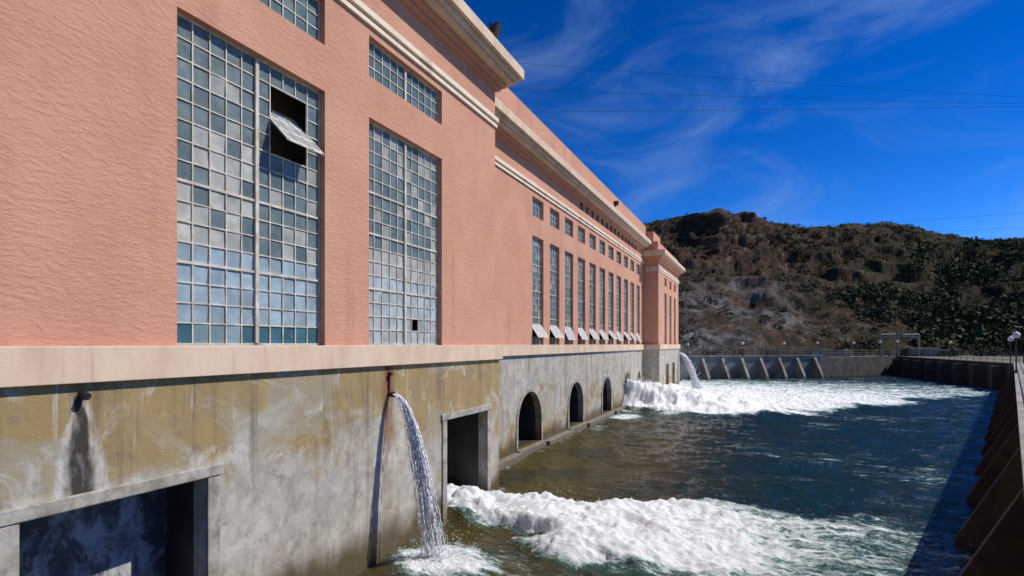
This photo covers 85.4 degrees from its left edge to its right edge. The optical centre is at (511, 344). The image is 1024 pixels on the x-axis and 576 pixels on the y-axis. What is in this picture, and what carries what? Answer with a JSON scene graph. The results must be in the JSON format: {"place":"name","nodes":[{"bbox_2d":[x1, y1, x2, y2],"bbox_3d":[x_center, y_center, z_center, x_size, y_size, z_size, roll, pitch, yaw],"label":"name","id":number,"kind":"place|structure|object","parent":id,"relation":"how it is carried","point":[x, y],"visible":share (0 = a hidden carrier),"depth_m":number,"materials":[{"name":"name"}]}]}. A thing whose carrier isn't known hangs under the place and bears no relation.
{"place":"outdoors","nodes":[
{"label":"outdoors","id":0,"kind":"place"},
{"bbox_2d":[356,375,998,575],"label":"river water","id":1,"kind":"structure","parent":0,"point":[863,452],"depth_m":20.84,"materials":[{"name":"liquid"}]},
{"bbox_2d":[393,392,453,561],"bbox_3d":[-2.253,3.397,14.001,1.812,4.327,0.814,0,0,24],"label":"water jet","id":2,"kind":"object","parent":1,"relation":"on","point":[418,456],"visible":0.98,"depth_m":13.90,"materials":[{"name":"white liquid"}]},
{"bbox_2d":[394,518,488,575],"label":"water spray","id":3,"kind":"object","parent":1,"relation":"on","point":[441,553],"visible":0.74,"depth_m":13.67,"materials":[{"name":"white liquid"}]},
{"bbox_2d":[626,376,741,407],"bbox_3d":[14.649,3.956,47.299,9.033,2.357,14.850,0,0,24],"label":"water spray","id":4,"kind":"object","parent":1,"relation":"on","point":[630,377],"visible":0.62,"depth_m":46.99,"materials":[{"name":"white liquid"}]},
{"bbox_2d":[679,352,703,389],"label":"water jet","id":5,"kind":"object","parent":1,"relation":"on","point":[690,368],"visible":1,"depth_m":66.34,"materials":[{"name":"white liquid"}]},
{"bbox_2d":[447,492,969,575],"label":"water spray","id":6,"kind":"object","parent":1,"relation":"on","point":[706,533],"visible":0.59,"depth_m":15.31,"materials":[{"name":"white liquid"}]},
{"bbox_2d":[463,0,1023,239],"label":"sky","id":7,"kind":"structure","parent":0,"point":[826,161],"materials":[{"name":"blue"}]},
{"bbox_2d":[629,208,1023,355],"bbox_3d":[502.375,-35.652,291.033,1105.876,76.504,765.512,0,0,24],"label":"hill","id":8,"kind":"structure","parent":0,"point":[743,289],"depth_m":169.40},
{"bbox_2d":[643,209,1023,352],"bbox_3d":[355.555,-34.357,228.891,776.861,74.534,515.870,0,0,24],"label":"hillside shrubs","id":9,"kind":"object","parent":8,"relation":"on","point":[837,294],"visible":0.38,"depth_m":174.09,"materials":[{"name":"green plant"}]},
{"bbox_2d":[810,348,961,356],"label":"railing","id":10,"kind":"object","parent":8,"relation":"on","point":[824,352],"visible":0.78,"depth_m":107.20,"materials":[{"name":"metal"}]},
{"bbox_2d":[839,233,1023,351],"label":"distant trees","id":11,"kind":"object","parent":8,"relation":"on","point":[974,324],"visible":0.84,"depth_m":141.27,"materials":[{"name":"green plant"}]},
{"bbox_2d":[822,356,1022,362],"bbox_3d":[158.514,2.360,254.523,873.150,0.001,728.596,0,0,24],"label":"ground","id":12,"kind":"structure","parent":0,"point":[999,358],"depth_m":98.23,"materials":[{"name":"grey concrete"}]},
{"bbox_2d":[700,346,1023,356],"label":"bank bushes","id":13,"kind":"object","parent":12,"relation":"on","point":[989,351],"visible":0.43,"depth_m":108.60,"materials":[{"name":"green plant"}]},
{"bbox_2d":[880,331,919,356],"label":"gate hoist gantry","id":14,"kind":"object","parent":12,"relation":"on","point":[898,334],"visible":0.89,"depth_m":102.87,"materials":[{"name":"metal"}]},
{"bbox_3d":[-13.704,-14.102,52.000,4.232,32.821,5.000,0,0,24],"label":"transmission tower","id":15,"kind":"object","parent":12,"relation":"on","visible":0},
{"bbox_2d":[521,63,1012,96],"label":"power line","id":16,"kind":"object","parent":15,"relation":"attached to","point":[757,80],"visible":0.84,"depth_m":59.96,"materials":[{"name":"black metal"}]},
{"bbox_2d":[520,89,1015,103],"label":"power line","id":17,"kind":"object","parent":15,"relation":"attached to","point":[766,97],"visible":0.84,"depth_m":60.23,"materials":[{"name":"black metal"}]},
{"bbox_2d":[581,106,1023,111],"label":"power line","id":18,"kind":"object","parent":15,"relation":"attached to","point":[778,109],"visible":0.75,"depth_m":60.54,"materials":[{"name":"black metal"}]},
{"bbox_2d":[831,213,1014,224],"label":"power line","id":19,"kind":"object","parent":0,"point":[919,220],"visible":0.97,"depth_m":266.11,"materials":[{"name":"black metal"}]},
{"label":"riverbed ground","id":20,"kind":"structure","parent":0,"visible":0},
{"bbox_2d":[0,370,630,575],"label":"surrounds and plinths","id":21,"kind":"object","parent":20,"relation":"on","point":[11,519],"visible":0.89,"depth_m":9.66,"materials":[{"name":"grey concrete"}]},
{"bbox_2d":[0,349,678,575],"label":"concrete base","id":22,"kind":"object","parent":20,"relation":"on","point":[316,477],"visible":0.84,"depth_m":11.60,"materials":[{"name":"beige concrete"}]},
{"bbox_2d":[77,390,91,399],"bbox_3d":[-6.072,0.725,7.878,0.187,0.137,0.109,0,0,24],"label":"drain pipe","id":23,"kind":"object","parent":22,"relation":"attached to","point":[82,394],"visible":1,"depth_m":7.84,"materials":[{"name":"metal"}]},
{"bbox_2d":[19,488,166,575],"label":"tunnel back walls","id":24,"kind":"structure","parent":22,"relation":"attached to","point":[126,536],"depth_m":9.12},
{"bbox_2d":[0,0,677,345],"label":"pink walls","id":25,"kind":"structure","parent":22,"relation":"on","point":[88,172],"depth_m":10.42,"materials":[{"name":"paint"}]},
{"bbox_2d":[177,0,669,345],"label":"window frames","id":26,"kind":"structure","parent":25,"relation":"attached to","point":[255,270],"depth_m":12.03,"materials":[{"name":"grey metal"}]},
{"bbox_2d":[177,0,641,343],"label":"window panes","id":27,"kind":"object","parent":26,"relation":"in","point":[200,176],"visible":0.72,"depth_m":11.36,"materials":[{"name":"glass"}]},
{"bbox_2d":[271,86,644,344],"bbox_3d":[0.770,-4.475,29.334,2.650,10.050,86.100,0,0,24],"label":"interior backing","id":28,"kind":"object","parent":25,"relation":"attached to","point":[288,106],"visible":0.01,"depth_m":12.94,"materials":[{"name":"paint"}]},
{"bbox_2d":[0,0,684,387],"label":"cornice molding","id":29,"kind":"structure","parent":22,"relation":"on","point":[468,36],"depth_m":15.63,"materials":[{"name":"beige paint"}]},
{"bbox_2d":[489,21,501,37],"bbox_3d":[-0.570,-10.525,18.802,0.380,0.550,0.440,0,0,24],"label":"floodlight","id":30,"kind":"object","parent":29,"relation":"on","point":[495,28],"visible":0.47,"depth_m":18.69,"materials":[{"name":"metal"}]},
{"bbox_2d":[387,372,395,396],"bbox_3d":[-3.125,1.042,14.360,0.215,0.664,0.149,0,0,24],"label":"drain pipe","id":31,"kind":"object","parent":22,"relation":"attached to","point":[390,393],"visible":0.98,"depth_m":14.34,"materials":[{"name":"metal"}]},
{"bbox_2d":[679,355,896,379],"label":"basin wall","id":32,"kind":"structure","parent":20,"relation":"on","point":[709,367],"depth_m":90.42,"materials":[{"name":"concrete"}]},
{"bbox_2d":[679,347,820,354],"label":"railing","id":33,"kind":"object","parent":32,"relation":"on","point":[725,351],"visible":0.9,"depth_m":89.04,"materials":[{"name":"grey metal"}]},
{"bbox_2d":[820,350,890,356],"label":"railing","id":34,"kind":"object","parent":32,"relation":"on","point":[870,354],"visible":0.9,"depth_m":97.48,"materials":[{"name":"metal"}]},
{"bbox_2d":[892,356,1013,390],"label":"side basin wall","id":35,"kind":"structure","parent":20,"relation":"on","point":[992,376],"depth_m":75.09,"materials":[{"name":"grey concrete"}]},
{"bbox_2d":[900,350,1014,361],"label":"railing","id":36,"kind":"object","parent":35,"relation":"on","point":[924,355],"visible":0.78,"depth_m":78.14,"materials":[{"name":"metal"}]},
{"bbox_2d":[954,363,1023,575],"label":"river retaining wall","id":37,"kind":"structure","parent":20,"relation":"on","point":[992,530],"depth_m":14.66,"materials":[{"name":"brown concrete"}]},
{"bbox_2d":[1007,336,1013,366],"bbox_3d":[48.500,0.706,54.000,0.500,2.988,0.500,0,0,24],"label":"street lamp","id":38,"kind":"object","parent":37,"relation":"on","point":[1010,339],"visible":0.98,"depth_m":53.96,"materials":[{"name":"metal"}]},
{"bbox_2d":[1012,331,1020,373],"bbox_3d":[36.600,0.631,40.300,0.500,3.138,0.500,0,0,24],"label":"street lamp","id":39,"kind":"object","parent":37,"relation":"on","point":[1016,335],"visible":0.98,"depth_m":40.25,"materials":[{"name":"metal"}]}
]}

